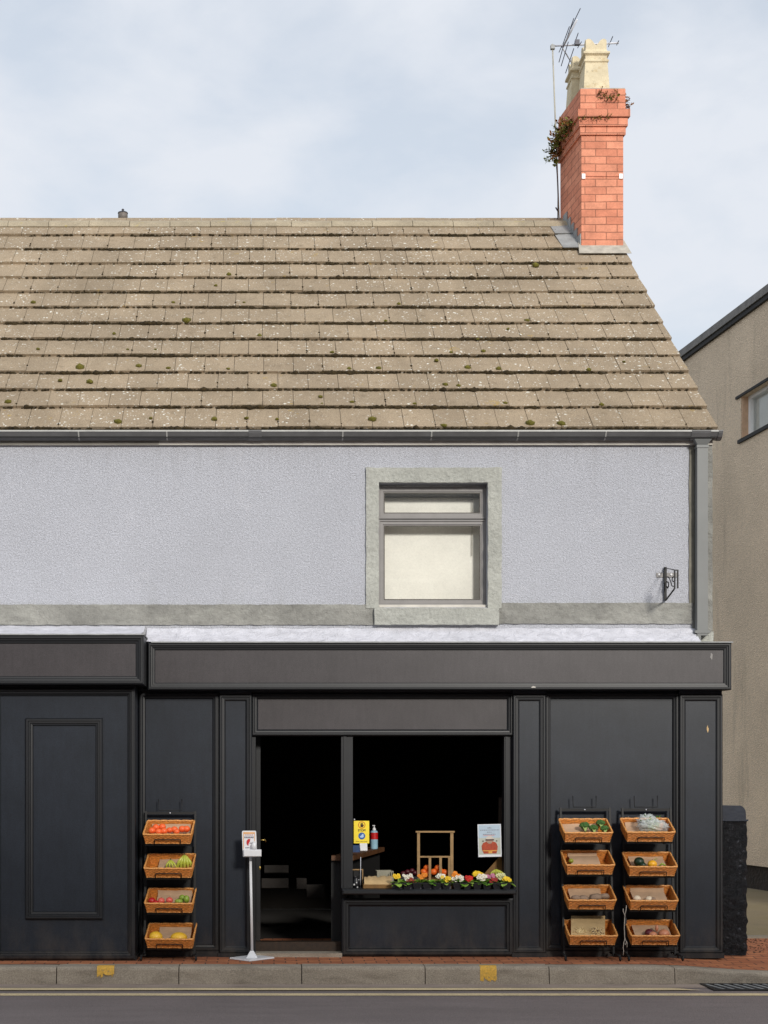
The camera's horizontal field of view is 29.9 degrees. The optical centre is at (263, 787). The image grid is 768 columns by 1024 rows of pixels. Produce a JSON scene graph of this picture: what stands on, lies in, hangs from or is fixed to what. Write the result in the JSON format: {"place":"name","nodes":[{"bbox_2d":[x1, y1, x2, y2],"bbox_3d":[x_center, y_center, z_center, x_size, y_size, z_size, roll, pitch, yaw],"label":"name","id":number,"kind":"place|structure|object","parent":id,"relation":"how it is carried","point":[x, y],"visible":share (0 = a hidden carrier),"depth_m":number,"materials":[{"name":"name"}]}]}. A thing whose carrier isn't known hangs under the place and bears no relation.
{"place":"outdoors","nodes":[
{"label":"outdoors","id":0,"kind":"place"},
{"bbox_2d":[0,988,767,1023],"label":"road","id":1,"kind":"structure","parent":0,"point":[383,1009],"depth_m":10.90,"materials":[{"name":"asphalt"}]},
{"bbox_2d":[0,988,693,989],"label":"road marking","id":2,"kind":"object","parent":1,"relation":"on","point":[344,989],"visible":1,"depth_m":11.86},
{"bbox_2d":[0,984,706,987],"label":"gutter channel","id":3,"kind":"object","parent":1,"relation":"on","point":[351,986],"visible":1,"depth_m":12.08,"materials":[{"name":"concrete"}]},
{"bbox_2d":[0,964,767,983],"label":"kerb","id":4,"kind":"structure","parent":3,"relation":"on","point":[344,974],"depth_m":12.22,"materials":[{"name":"concrete"}]},
{"bbox_2d":[97,965,114,977],"bbox_3d":[-1.351,1.580,12.254,0.147,0.098,0.087,0,0,0],"label":"kerb marking","id":5,"kind":"object","parent":4,"relation":"on","point":[108,970],"visible":1,"depth_m":12.22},
{"bbox_2d":[479,965,496,980],"bbox_3d":[1.928,1.596,12.255,0.142,0.131,0.089,0,0,0],"label":"kerb marking","id":6,"kind":"object","parent":4,"relation":"on","point":[488,972],"visible":1,"depth_m":12.22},
{"bbox_2d":[700,983,767,990],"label":"drain grate","id":7,"kind":"object","parent":3,"relation":"in","point":[737,986],"visible":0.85,"depth_m":12.02,"materials":[{"name":"metal"}]},
{"bbox_2d":[0,993,767,995],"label":"road marking","id":8,"kind":"object","parent":1,"relation":"on","point":[383,994],"visible":1,"depth_m":11.61,"materials":[{"name":"paint"}]},
{"bbox_2d":[0,938,767,969],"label":"pavement","id":9,"kind":"structure","parent":0,"point":[751,960],"depth_m":12.65,"materials":[{"name":"brick"}]},
{"bbox_2d":[140,799,196,960],"bbox_3d":[-0.837,0.820,12.755,0.508,1.431,0.374,0,0,0],"label":"display rack","id":10,"kind":"object","parent":9,"relation":"on","point":[181,882],"visible":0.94,"depth_m":12.90,"materials":[{"name":"black metal"}]},
{"bbox_2d":[142,820,194,843],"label":"wicker basket","id":11,"kind":"object","parent":10,"relation":"on","point":[149,838],"visible":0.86,"depth_m":12.62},
{"bbox_2d":[148,827,154,833],"bbox_3d":[-0.988,0.385,12.660,0.064,0.060,0.064,0,0,0],"label":"orange","id":12,"kind":"object","parent":11,"relation":"in","point":[151,830],"visible":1,"depth_m":12.64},
{"bbox_2d":[152,824,190,833],"bbox_3d":[-0.833,0.405,12.744,0.354,0.153,0.183,0,0,4],"label":"paper liner","id":13,"kind":"object","parent":11,"relation":"in","point":[172,825],"visible":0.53,"depth_m":12.83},
{"bbox_2d":[184,826,189,831],"bbox_3d":[-0.684,0.371,12.700,0.064,0.061,0.064,0,0,0],"label":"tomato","id":14,"kind":"object","parent":11,"relation":"in","point":[186,828],"visible":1,"depth_m":12.68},
{"bbox_2d":[143,853,195,877],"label":"wicker basket","id":15,"kind":"object","parent":10,"relation":"on","point":[151,868],"visible":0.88,"depth_m":12.63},
{"bbox_2d":[158,859,179,867],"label":"paper liner","id":16,"kind":"object","parent":15,"relation":"in","point":[162,863],"visible":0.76,"depth_m":12.81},
{"bbox_2d":[166,858,176,867],"bbox_3d":[-0.819,0.681,12.682,0.101,0.101,0.047,0,0,0],"label":"banana bunch","id":17,"kind":"object","parent":16,"relation":"on","point":[170,862],"visible":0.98,"depth_m":12.67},
{"bbox_2d":[176,853,191,867],"bbox_3d":[-0.702,0.661,12.698,0.145,0.147,0.055,0,0,0],"label":"banana bunch","id":18,"kind":"object","parent":15,"relation":"in","point":[184,860],"visible":0.84,"depth_m":12.69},
{"bbox_2d":[144,922,196,948],"bbox_3d":[-0.820,1.323,12.727,0.446,0.111,0.306,0,24,4],"label":"wicker basket","id":19,"kind":"object","parent":10,"relation":"on","point":[153,942],"visible":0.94,"depth_m":12.62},
{"bbox_2d":[149,931,162,937],"bbox_3d":[-0.956,1.331,12.680,0.123,0.105,0.117,0,0,0],"label":"melon","id":20,"kind":"object","parent":19,"relation":"in","point":[155,934],"visible":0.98,"depth_m":12.64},
{"bbox_2d":[159,927,191,938],"bbox_3d":[-0.795,1.330,12.743,0.291,0.149,0.186,0,0,4],"label":"paper liner","id":21,"kind":"object","parent":19,"relation":"in","point":[166,932],"visible":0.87,"depth_m":12.82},
{"bbox_2d":[170,932,186,938],"bbox_3d":[-0.751,1.336,12.680,0.152,0.099,0.127,0,0,0],"label":"melon","id":22,"kind":"object","parent":21,"relation":"on","point":[178,935],"visible":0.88,"depth_m":12.64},
{"bbox_2d":[144,887,196,912],"bbox_3d":[-0.825,1.008,12.727,0.446,0.111,0.306,0,24,4],"label":"wicker basket","id":23,"kind":"object","parent":10,"relation":"on","point":[152,907],"visible":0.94,"depth_m":12.62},
{"bbox_2d":[166,897,172,902],"bbox_3d":[-0.833,1.000,12.660,0.063,0.066,0.063,0,0,0],"label":"apple","id":24,"kind":"object","parent":23,"relation":"in","point":[169,899],"visible":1,"depth_m":12.64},
{"bbox_2d":[157,890,191,902],"bbox_3d":[-0.799,1.006,12.743,0.313,0.166,0.185,0,0,4],"label":"paper liner","id":25,"kind":"object","parent":23,"relation":"in","point":[172,894],"visible":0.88,"depth_m":12.82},
{"bbox_2d":[184,895,189,902],"bbox_3d":[-0.684,0.997,12.700,0.054,0.073,0.057,0,0,0],"label":"green apple","id":26,"kind":"object","parent":25,"relation":"on","point":[186,899],"visible":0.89,"depth_m":12.68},
{"bbox_2d":[230,831,273,960],"bbox_3d":[-0.096,0.958,12.745,0.268,1.145,0.311,0,0,45],"label":"sanitiser stand","id":27,"kind":"object","parent":9,"relation":"on","point":[249,846],"visible":1,"depth_m":12.70,"materials":[{"name":"white plastic"}]},
{"bbox_2d":[0,39,732,960],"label":"shop building","id":28,"kind":"structure","parent":9,"relation":"on","point":[318,537],"depth_m":13.00,"materials":[{"name":"paint"}]},
{"bbox_2d":[118,209,127,218],"bbox_3d":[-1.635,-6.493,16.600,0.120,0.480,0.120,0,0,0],"label":"roof cowl","id":29,"kind":"object","parent":28,"relation":"on","point":[122,214],"visible":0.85,"depth_m":16.55,"materials":[{"name":"metal"}]},
{"bbox_2d":[256,736,266,939],"bbox_3d":[-0.045,0.458,13.569,0.102,1.925,0.772,0,0,-5],"label":"door","id":30,"kind":"structure","parent":28,"relation":"in","point":[258,868],"depth_m":13.19,"materials":[{"name":"paint"}]},
{"bbox_2d":[262,878,288,888],"bbox_3d":[0.121,0.986,14.750,0.275,0.106,0.300,0,0,0],"label":"shop crate","id":31,"kind":"object","parent":28,"relation":"on","point":[275,883],"visible":1,"depth_m":14.60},
{"bbox_2d":[264,865,288,872],"bbox_3d":[0.136,0.846,14.850,0.249,0.084,0.300,0,0,0],"label":"shop crate","id":32,"kind":"object","parent":31,"relation":"on","point":[276,868],"visible":1,"depth_m":14.70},
{"bbox_2d":[296,878,306,889],"bbox_3d":[0.393,0.991,14.750,0.101,0.118,0.300,0,0,0],"label":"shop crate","id":33,"kind":"object","parent":28,"relation":"on","point":[301,883],"visible":1,"depth_m":14.60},
{"bbox_2d":[306,884,324,898],"bbox_3d":[0.544,1.085,14.950,0.188,0.142,0.300,0,0,0],"label":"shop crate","id":34,"kind":"object","parent":28,"relation":"on","point":[315,891],"visible":0.86,"depth_m":14.80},
{"bbox_2d":[353,876,359,887],"bbox_3d":[0.844,0.863,12.990,0.068,0.102,0.066,0,0,0],"label":"spotted jug","id":35,"kind":"object","parent":28,"relation":"on","point":[356,883],"visible":1,"depth_m":12.96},
{"bbox_2d":[331,847,384,940],"bbox_3d":[0.945,1.081,14.061,0.206,0.908,1.979,0,0,13],"label":"shop counter","id":36,"kind":"object","parent":28,"relation":"on","point":[370,861],"visible":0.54,"depth_m":13.17,"materials":[{"name":"brown wood"}]},
{"bbox_2d":[353,845,359,851],"bbox_3d":[0.901,0.594,13.860,0.066,0.067,0.120,0,0,0],"label":"glove box","id":37,"kind":"object","parent":36,"relation":"on","point":[356,848],"visible":0.79,"depth_m":13.80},
{"bbox_2d":[359,843,366,850],"bbox_3d":[0.999,0.589,14.200,0.082,0.078,0.100,0,0,0],"label":"tissue box","id":38,"kind":"object","parent":36,"relation":"on","point":[363,846],"visible":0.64,"depth_m":14.18,"materials":[{"name":"cardboard"}]},
{"bbox_2d":[370,825,377,848],"bbox_3d":[1.127,0.505,14.500,0.078,0.244,0.078,0,0,0],"label":"gel bottle","id":39,"kind":"object","parent":36,"relation":"on","point":[373,838],"visible":1,"depth_m":14.47,"materials":[{"name":"blue plastic"}]},
{"bbox_2d":[353,869,362,886],"bbox_3d":[0.866,0.830,13.125,0.095,0.164,0.150,0,0,0],"label":"framed box","id":40,"kind":"object","parent":28,"relation":"on","point":[356,872],"visible":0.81,"depth_m":13.06,"materials":[{"name":"brown wood"}]},
{"bbox_2d":[354,819,368,842],"bbox_3d":[0.895,0.398,13.020,0.142,0.225,0.014,0,0,0],"label":"stop notice","id":41,"kind":"object","parent":28,"relation":"attached to","point":[361,831],"visible":1,"depth_m":13.02,"materials":[{"name":"yellow"}]},
{"bbox_2d":[362,883,391,887],"bbox_3d":[1.039,0.895,13.005,0.268,0.034,0.220,0,0,0],"label":"wicker tray","id":42,"kind":"object","parent":28,"relation":"on","point":[376,885],"visible":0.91,"depth_m":12.89,"materials":[{"name":"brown wood"}]},
{"bbox_2d":[364,875,391,883],"bbox_3d":[1.047,0.856,13.010,0.268,0.101,0.220,0,0,0],"label":"paper wrap","id":43,"kind":"object","parent":42,"relation":"on","point":[378,880],"visible":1,"depth_m":12.96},
{"bbox_2d":[375,870,393,880],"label":"slotted basket","id":44,"kind":"object","parent":28,"relation":"on","point":[378,873],"visible":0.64,"depth_m":13.27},
{"bbox_2d":[399,876,417,879],"bbox_3d":[1.337,0.865,13.140,0.167,0.094,0.160,0,0,0],"label":"plum tray","id":45,"kind":"object","parent":28,"relation":"on","point":[414,877],"visible":0.07,"depth_m":13.06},
{"bbox_2d":[392,881,452,888],"bbox_3d":[1.421,0.883,12.857,0.545,0.058,0.197,0,0,0],"label":"plant tray","id":46,"kind":"object","parent":28,"relation":"on","point":[426,885],"visible":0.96,"depth_m":12.77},
{"bbox_2d":[390,874,406,886],"bbox_3d":[1.218,0.837,12.801,0.137,0.134,0.162,0,0,-41],"label":"primrose","id":47,"kind":"object","parent":46,"relation":"in","point":[395,876],"visible":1,"depth_m":12.78,"materials":[{"name":"yellow plant"}]},
{"bbox_2d":[402,873,412,882],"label":"primrose","id":48,"kind":"object","parent":46,"relation":"in","point":[408,876],"visible":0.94,"depth_m":12.87,"materials":[{"name":"white plant"}]},
{"bbox_2d":[405,877,419,886],"bbox_3d":[1.328,0.851,12.812,0.149,0.090,0.143,0,0,-26],"label":"primrose","id":49,"kind":"object","parent":46,"relation":"in","point":[411,880],"visible":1,"depth_m":12.78,"materials":[{"name":"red plant"}]},
{"bbox_2d":[416,873,427,882],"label":"primrose","id":50,"kind":"object","parent":46,"relation":"in","point":[421,877],"visible":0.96,"depth_m":12.87,"materials":[{"name":"orange plant"}]},
{"bbox_2d":[434,873,445,881],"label":"primrose","id":51,"kind":"object","parent":46,"relation":"in","point":[438,875],"visible":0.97,"depth_m":12.88,"materials":[{"name":"white plant"}]},
{"bbox_2d":[438,875,452,884],"bbox_3d":[1.638,0.839,12.802,0.123,0.098,0.130,0,0,-16],"label":"primrose","id":52,"kind":"object","parent":46,"relation":"on","point":[448,879],"visible":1,"depth_m":12.78,"materials":[{"name":"yellow plant"}]},
{"bbox_2d":[379,487,486,606],"bbox_3d":[1.548,-2.207,13.360,1.595,1.735,0.670,0,0,0],"label":"window","id":53,"kind":"structure","parent":28,"relation":"in","point":[432,540],"depth_m":13.22,"materials":[{"name":"grey glass"}]},
{"bbox_2d":[415,831,454,879],"bbox_3d":[1.578,0.646,13.107,0.358,0.492,0.035,0,0,0],"label":"wooden frame","id":54,"kind":"object","parent":28,"relation":"on","point":[450,864],"visible":0.74,"depth_m":13.10,"materials":[{"name":"brown wood"}]},
{"bbox_2d":[425,877,445,880],"bbox_3d":[1.589,0.877,13.275,0.294,0.069,0.290,0,0,0],"label":"fruit box","id":55,"kind":"object","parent":28,"relation":"on","point":[432,878],"visible":0.14,"depth_m":13.19,"materials":[{"name":"brown wood"}]},
{"bbox_2d":[450,881,512,888],"bbox_3d":[1.959,0.883,12.857,0.550,0.058,0.197,0,0,0],"label":"plant tray","id":56,"kind":"object","parent":28,"relation":"on","point":[479,886],"visible":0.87,"depth_m":12.77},
{"bbox_2d":[451,871,463,880],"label":"primrose","id":57,"kind":"object","parent":56,"relation":"in","point":[454,873],"visible":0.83,"depth_m":12.87,"materials":[{"name":"orange plant"}]},
{"bbox_2d":[451,875,464,886],"bbox_3d":[1.754,0.839,12.809,0.143,0.115,0.151,0,0,0],"label":"primrose","id":58,"kind":"object","parent":56,"relation":"in","point":[458,879],"visible":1,"depth_m":12.78,"materials":[{"name":"white plant"}]},
{"bbox_2d":[461,875,474,886],"bbox_3d":[1.845,0.841,12.798,0.148,0.108,0.143,0,0,0],"label":"primrose","id":59,"kind":"object","parent":56,"relation":"in","point":[469,879],"visible":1,"depth_m":12.78,"materials":[{"name":"red plant"}]},
{"bbox_2d":[472,871,483,880],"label":"primrose","id":60,"kind":"object","parent":56,"relation":"in","point":[475,873],"visible":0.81,"depth_m":12.87,"materials":[{"name":"yellow plant"}]},
{"bbox_2d":[474,873,488,884],"bbox_3d":[1.950,0.834,12.797,0.136,0.125,0.140,0,0,41],"label":"primrose","id":61,"kind":"object","parent":56,"relation":"in","point":[482,878],"visible":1,"depth_m":12.78,"materials":[{"name":"white plant"}]},
{"bbox_2d":[484,873,494,881],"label":"primrose","id":62,"kind":"object","parent":56,"relation":"in","point":[491,875],"visible":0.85,"depth_m":12.87,"materials":[{"name":"pink plant"}]},
{"bbox_2d":[486,877,501,886],"bbox_3d":[2.064,0.854,12.804,0.147,0.096,0.148,0,0,0],"label":"primrose","id":63,"kind":"object","parent":56,"relation":"in","point":[492,880],"visible":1,"depth_m":12.78,"materials":[{"name":"red plant"}]},
{"bbox_2d":[490,868,502,875],"bbox_3d":[2.124,0.769,12.963,0.128,0.079,0.046,0,0,0],"label":"banana bunch","id":64,"kind":"object","parent":56,"relation":"in","point":[496,871],"visible":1,"depth_m":12.95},
{"bbox_2d":[496,873,505,881],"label":"primrose","id":65,"kind":"object","parent":56,"relation":"in","point":[500,876],"visible":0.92,"depth_m":12.87,"materials":[{"name":"green plant"}]},
{"bbox_2d":[501,876,515,886],"bbox_3d":[2.186,0.843,12.791,0.148,0.098,0.135,0,0,0],"label":"primrose","id":66,"kind":"object","parent":56,"relation":"in","point":[505,879],"visible":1,"depth_m":12.78,"materials":[{"name":"yellow plant"}]},
{"bbox_2d":[478,824,501,856],"bbox_3d":[2.063,0.484,12.997,0.220,0.302,0.009,0,0,0],"label":"poster","id":67,"kind":"object","parent":28,"relation":"attached to","point":[489,840],"visible":1,"depth_m":13.00,"materials":[{"name":"white paper"}]},
{"bbox_2d":[484,857,501,879],"bbox_3d":[2.104,0.764,13.127,0.212,0.257,0.015,0,0,0],"label":"wooden wedge","id":68,"kind":"object","parent":28,"relation":"on","point":[497,863],"visible":0.35,"depth_m":13.12,"materials":[{"name":"brown wood"}]},
{"bbox_2d":[498,797,501,857],"bbox_3d":[2.225,0.380,13.330,0.082,0.576,0.060,0,0,0],"label":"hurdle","id":69,"kind":"object","parent":28,"relation":"attached to","point":[500,812],"visible":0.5,"depth_m":13.30,"materials":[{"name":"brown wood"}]},
{"bbox_2d":[542,116,575,166],"bbox_3d":[3.347,-7.261,15.999,0.269,0.487,0.664,0,0,-8],"label":"overhanging weed","id":70,"kind":"object","parent":28,"relation":"attached to","point":[567,123],"visible":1,"depth_m":16.07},
{"bbox_2d":[550,8,618,218],"bbox_3d":[3.661,-7.578,16.224,0.788,2.331,0.560,0,0,0],"label":"tv aerial","id":71,"kind":"object","parent":28,"relation":"on","point":[576,43],"visible":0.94,"depth_m":16.23,"materials":[{"name":"metal"}]},
{"bbox_2d":[578,113,611,120],"bbox_3d":[3.613,-7.299,15.546,0.366,0.083,0.079,0,0,0],"label":"ledge weed","id":72,"kind":"object","parent":28,"relation":"attached to","point":[595,117],"visible":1,"depth_m":15.54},
{"bbox_2d":[597,86,619,101],"bbox_3d":[3.766,-7.565,15.546,0.262,0.163,0.118,0,0,0],"label":"crown weed","id":73,"kind":"object","parent":28,"relation":"on","point":[604,93],"visible":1,"depth_m":15.55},
{"bbox_2d":[625,93,633,108],"bbox_3d":[4.004,-7.553,15.693,0.151,0.193,0.105,0,0,0],"label":"corner weed","id":74,"kind":"object","parent":28,"relation":"attached to","point":[627,105],"visible":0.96,"depth_m":15.70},
{"bbox_2d":[656,567,678,600],"bbox_3d":[3.680,-1.850,12.790,0.200,0.310,0.419,0,0,0],"label":"sign bracket","id":75,"kind":"object","parent":28,"relation":"attached to","point":[665,574],"visible":1,"depth_m":12.97,"materials":[{"name":"black metal"}]},
{"bbox_2d":[559,796,621,960],"bbox_3d":[2.910,0.805,12.752,0.505,1.461,0.367,0,0,0],"label":"display rack","id":76,"kind":"object","parent":9,"relation":"on","point":[566,913],"visible":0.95,"depth_m":12.89,"materials":[{"name":"black metal"}]},
{"bbox_2d":[558,818,612,841],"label":"wicker basket","id":77,"kind":"object","parent":76,"relation":"on","point":[572,836],"visible":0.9,"depth_m":12.62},
{"bbox_2d":[562,824,597,831],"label":"paper liner","id":78,"kind":"object","parent":77,"relation":"in","point":[571,827],"visible":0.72,"depth_m":12.79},
{"bbox_2d":[579,822,589,831],"bbox_3d":[2.864,0.350,12.719,0.097,0.089,0.085,0,0,0],"label":"broccoli","id":79,"kind":"object","parent":77,"relation":"in","point":[584,826],"visible":1,"depth_m":12.69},
{"bbox_2d":[589,824,597,831],"bbox_3d":[2.932,0.367,12.668,0.077,0.080,0.078,0,0,-41],"label":"broccoli","id":80,"kind":"object","parent":77,"relation":"in","point":[593,828],"visible":1,"depth_m":12.65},
{"bbox_2d":[596,819,604,826],"bbox_3d":[3.017,0.326,12.758,0.086,0.081,0.076,0,0,0],"label":"broccoli","id":81,"kind":"object","parent":77,"relation":"in","point":[600,823],"visible":1,"depth_m":12.74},
{"bbox_2d":[600,825,608,831],"bbox_3d":[3.030,0.372,12.668,0.078,0.075,0.070,0,0,0],"label":"broccoli","id":82,"kind":"object","parent":77,"relation":"in","point":[604,828],"visible":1,"depth_m":12.65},
{"bbox_2d":[560,850,614,874],"bbox_3d":[2.890,0.670,12.728,0.446,0.111,0.306,0,24,0],"label":"wicker basket","id":83,"kind":"object","parent":76,"relation":"on","point":[607,864],"visible":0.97,"depth_m":12.63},
{"bbox_2d":[568,853,599,864],"bbox_3d":[2.870,0.669,12.744,0.262,0.160,0.187,0,0,0],"label":"paper liner","id":84,"kind":"object","parent":83,"relation":"in","point":[585,858],"visible":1,"depth_m":12.77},
{"bbox_2d":[562,884,616,909],"bbox_3d":[2.904,0.979,12.728,0.446,0.111,0.306,0,24,0],"label":"wicker basket","id":85,"kind":"object","parent":76,"relation":"on","point":[610,902],"visible":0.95,"depth_m":12.62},
{"bbox_2d":[568,888,600,898],"bbox_3d":[2.889,0.984,12.745,0.293,0.155,0.188,0,0,0],"label":"paper liner","id":86,"kind":"object","parent":85,"relation":"in","point":[588,892],"visible":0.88,"depth_m":12.83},
{"bbox_2d":[571,895,579,899],"bbox_3d":[2.780,0.986,12.680,0.091,0.060,0.063,0,0,0],"label":"potato","id":87,"kind":"object","parent":86,"relation":"on","point":[574,897],"visible":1,"depth_m":12.66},
{"bbox_2d":[580,895,588,899],"bbox_3d":[2.848,0.989,12.681,0.090,0.065,0.072,0,0,-27],"label":"potato","id":88,"kind":"object","parent":86,"relation":"on","point":[584,897],"visible":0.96,"depth_m":12.66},
{"bbox_2d":[589,893,601,899],"bbox_3d":[2.956,0.979,12.680,0.114,0.076,0.080,0,0,0],"label":"potato","id":89,"kind":"object","parent":86,"relation":"on","point":[596,896],"visible":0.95,"depth_m":12.65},
{"bbox_2d":[600,893,609,898],"bbox_3d":[3.033,0.971,12.681,0.092,0.061,0.067,0,0,0],"label":"potato","id":90,"kind":"object","parent":85,"relation":"in","point":[605,896],"visible":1,"depth_m":12.66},
{"bbox_2d":[564,919,617,944],"bbox_3d":[2.914,1.294,12.728,0.446,0.111,0.306,0,24,1],"label":"wicker basket","id":91,"kind":"object","parent":76,"relation":"on","point":[610,936],"visible":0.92,"depth_m":12.62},
{"bbox_2d":[571,916,604,934],"bbox_3d":[2.897,1.239,12.715,0.356,0.169,0.236,0,0,0],"label":"paper bag","id":92,"kind":"object","parent":91,"relation":"in","point":[587,925],"visible":1,"depth_m":12.73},
{"bbox_2d":[620,796,683,960],"bbox_3d":[3.464,0.805,12.752,0.498,1.461,0.367,0,0,0],"label":"display rack","id":93,"kind":"object","parent":9,"relation":"on","point":[663,846],"visible":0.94,"depth_m":12.93,"materials":[{"name":"black metal"}]},
{"bbox_2d":[623,905,626,954],"bbox_3d":[3.196,1.262,12.600,0.040,0.442,0.006,0,0,0],"label":"hanging cord","id":94,"kind":"object","parent":93,"relation":"attached to","point":[624,930],"visible":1,"depth_m":12.60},
{"bbox_2d":[620,818,675,841],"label":"wicker basket","id":95,"kind":"object","parent":93,"relation":"on","point":[667,831],"visible":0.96,"depth_m":12.63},
{"bbox_2d":[625,822,643,831],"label":"paper liner","id":96,"kind":"object","parent":95,"relation":"in","point":[633,826],"visible":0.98,"depth_m":12.81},
{"bbox_2d":[640,815,663,831],"bbox_3d":[3.466,0.326,12.698,0.310,0.195,0.152,0,0,0],"label":"greens bag","id":97,"kind":"object","parent":95,"relation":"in","point":[649,826],"visible":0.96,"depth_m":12.69,"materials":[{"name":"clear plastic"}]},
{"bbox_2d":[622,851,677,875],"bbox_3d":[3.443,0.684,12.728,0.446,0.111,0.306,0,24,1],"label":"wicker basket","id":98,"kind":"object","parent":93,"relation":"on","point":[670,867],"visible":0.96,"depth_m":12.63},
{"bbox_2d":[634,857,643,865],"bbox_3d":[3.338,0.663,12.670,0.093,0.088,0.093,0,0,0],"label":"squash","id":99,"kind":"object","parent":98,"relation":"in","point":[638,861],"visible":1,"depth_m":12.64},
{"bbox_2d":[628,856,665,865],"bbox_3d":[3.439,0.692,12.747,0.313,0.144,0.191,0,0,0],"label":"paper liner","id":100,"kind":"object","parent":98,"relation":"in","point":[659,860],"visible":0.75,"depth_m":12.81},
{"bbox_2d":[647,859,656,865],"bbox_3d":[3.452,0.677,12.660,0.086,0.079,0.070,0,0,0],"label":"pepper","id":101,"kind":"object","parent":98,"relation":"in","point":[652,862],"visible":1,"depth_m":12.64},
{"bbox_2d":[623,885,678,909],"bbox_3d":[3.450,0.984,12.728,0.446,0.111,0.306,0,24,1],"label":"wicker basket","id":102,"kind":"object","parent":93,"relation":"on","point":[671,901],"visible":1,"depth_m":12.62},
{"bbox_2d":[630,888,666,899],"bbox_3d":[3.450,0.983,12.744,0.304,0.164,0.190,0,0,0],"label":"paper liner","id":103,"kind":"object","parent":102,"relation":"in","point":[656,893],"visible":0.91,"depth_m":12.81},
{"bbox_2d":[633,895,640,899],"bbox_3d":[3.319,0.989,12.670,0.073,0.062,0.073,0,0,0],"label":"white onion","id":104,"kind":"object","parent":103,"relation":"on","point":[636,897],"visible":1,"depth_m":12.64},
{"bbox_2d":[626,919,679,944],"bbox_3d":[3.464,1.294,12.728,0.446,0.111,0.306,0,24,1],"label":"wicker basket","id":105,"kind":"object","parent":93,"relation":"on","point":[672,938],"visible":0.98,"depth_m":12.63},
{"bbox_2d":[632,925,670,934],"bbox_3d":[3.474,1.306,12.748,0.323,0.135,0.194,0,0,0],"label":"paper liner","id":106,"kind":"object","parent":105,"relation":"in","point":[639,929],"visible":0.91,"depth_m":12.80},
{"bbox_2d":[645,929,652,934],"bbox_3d":[3.431,1.297,12.680,0.083,0.078,0.083,0,0,0],"label":"red onion","id":107,"kind":"object","parent":106,"relation":"on","point":[647,931],"visible":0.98,"depth_m":12.65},
{"bbox_2d":[658,929,669,934],"bbox_3d":[3.557,1.294,12.670,0.102,0.096,0.097,0,0,0],"label":"brown onion","id":108,"kind":"object","parent":106,"relation":"on","point":[663,932],"visible":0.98,"depth_m":12.64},
{"bbox_2d":[723,805,747,954],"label":"rubble pillar","id":109,"kind":"structure","parent":9,"relation":"on","point":[735,872],"depth_m":13.12,"materials":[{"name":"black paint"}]},
{"bbox_2d":[746,939,767,952],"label":"soil litter","id":110,"kind":"object","parent":9,"relation":"on","point":[757,945],"visible":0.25,"depth_m":13.83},
{"bbox_2d":[56,964,711,983],"bbox_3d":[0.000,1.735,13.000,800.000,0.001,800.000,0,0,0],"label":"ground","id":111,"kind":"structure","parent":0,"point":[301,970],"depth_m":13.70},
{"bbox_2d":[0,0,767,350],"label":"sky","id":112,"kind":"structure","parent":0,"point":[151,109],"materials":[{"name":"white"}]},
{"bbox_2d":[746,888,767,934],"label":"yard","id":113,"kind":"structure","parent":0,"point":[757,910],"depth_m":17.46,"materials":[{"name":"concrete"}]},
{"bbox_2d":[678,284,767,890],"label":"neighbour building","id":114,"kind":"structure","parent":113,"relation":"on","point":[725,359],"depth_m":21.79,"materials":[{"name":"paint"}]},
{"bbox_2d":[735,377,767,443],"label":"window","id":115,"kind":"structure","parent":114,"relation":"in","point":[755,406],"depth_m":21.72,"materials":[{"name":"white plastic"}]},
{"bbox_2d":[747,935,767,937],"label":"yard kerb","id":116,"kind":"structure","parent":113,"relation":"on","point":[757,936],"depth_m":14.50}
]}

